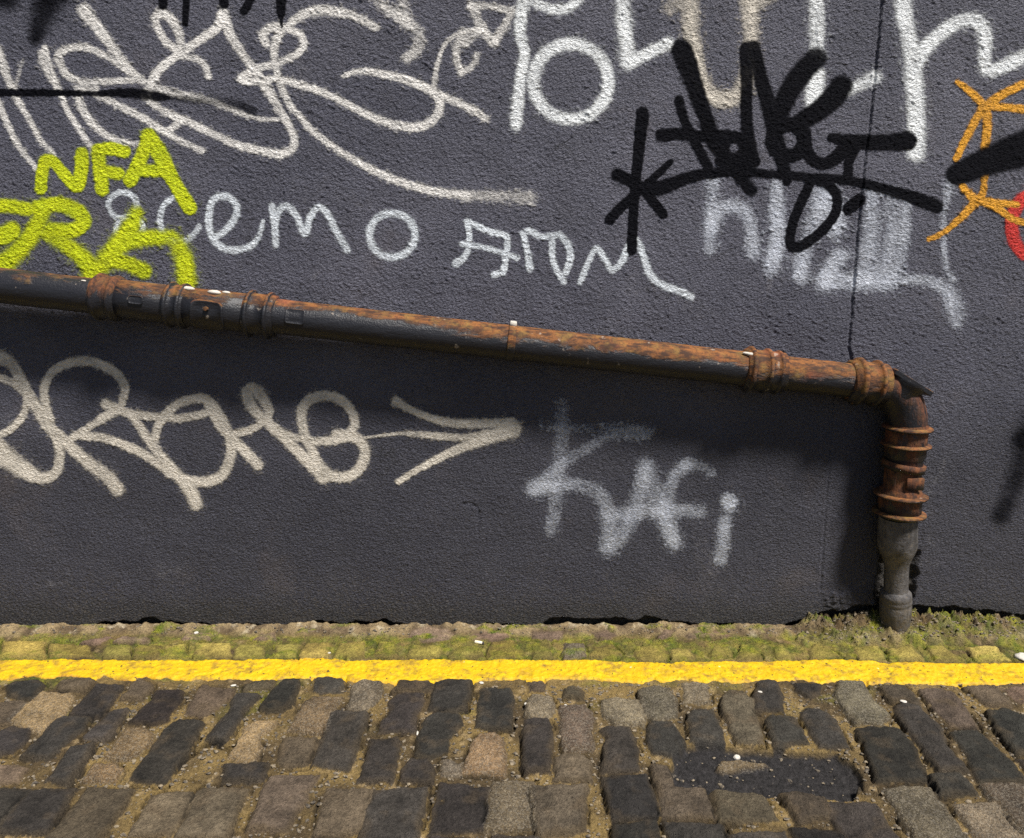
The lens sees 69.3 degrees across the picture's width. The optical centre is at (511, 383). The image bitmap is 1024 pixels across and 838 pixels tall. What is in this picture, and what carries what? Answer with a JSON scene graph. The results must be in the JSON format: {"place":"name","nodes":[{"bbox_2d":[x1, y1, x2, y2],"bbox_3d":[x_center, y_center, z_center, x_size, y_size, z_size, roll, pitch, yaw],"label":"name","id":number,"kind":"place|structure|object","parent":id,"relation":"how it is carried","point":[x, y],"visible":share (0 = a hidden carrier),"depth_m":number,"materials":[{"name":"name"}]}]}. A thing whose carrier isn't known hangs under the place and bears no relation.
{"place":"outdoors","nodes":[
{"label":"outdoors","id":0,"kind":"place"},
{"bbox_2d":[0,609,1023,837],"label":"cobbled road","id":1,"kind":"structure","parent":0,"point":[920,799],"depth_m":1.94,"materials":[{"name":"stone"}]},
{"bbox_2d":[0,658,1023,688],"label":"yellow line","id":2,"kind":"object","parent":1,"relation":"on","point":[866,672],"visible":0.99,"depth_m":2.31,"materials":[{"name":"paint"}]},
{"bbox_2d":[0,613,1023,660],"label":"moss","id":3,"kind":"object","parent":1,"relation":"on","point":[222,638],"visible":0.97,"depth_m":2.50,"materials":[{"name":"green plant"}]},
{"bbox_2d":[733,754,739,759],"bbox_3d":[0.590,0.983,1.947,0.021,0.010,0.016,-6,11,-29],"label":"stone chip","id":4,"kind":"object","parent":1,"relation":"on","point":[736,757],"visible":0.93,"depth_m":1.94,"materials":[{"name":"white stone"}]},
{"bbox_2d":[1014,652,1023,660],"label":"paper scrap","id":5,"kind":"object","parent":1,"relation":"on","point":[1019,655],"visible":1,"depth_m":2.39,"materials":[{"name":"white paper"}]},
{"label":"ground","id":6,"kind":"structure","parent":0,"visible":0},
{"bbox_2d":[0,0,1023,625],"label":"rendered wall","id":7,"kind":"structure","parent":6,"relation":"on","point":[834,180],"depth_m":2.38,"materials":[{"name":"grey paint"}]},
{"bbox_2d":[0,267,933,631],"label":"drain pipe","id":8,"kind":"object","parent":7,"relation":"attached to","point":[900,401],"visible":1,"depth_m":2.30,"materials":[{"name":"metal"}]},
{"bbox_2d":[189,299,223,330],"bbox_3d":[-0.932,-0.209,2.268,0.105,0.099,0.042,0,10,0],"label":"inspection door","id":9,"kind":"structure","parent":8,"relation":"in","point":[212,319],"depth_m":2.25,"materials":[{"name":"metal"}]},
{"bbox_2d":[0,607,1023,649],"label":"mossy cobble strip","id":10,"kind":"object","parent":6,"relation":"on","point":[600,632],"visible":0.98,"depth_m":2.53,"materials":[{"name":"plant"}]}
]}

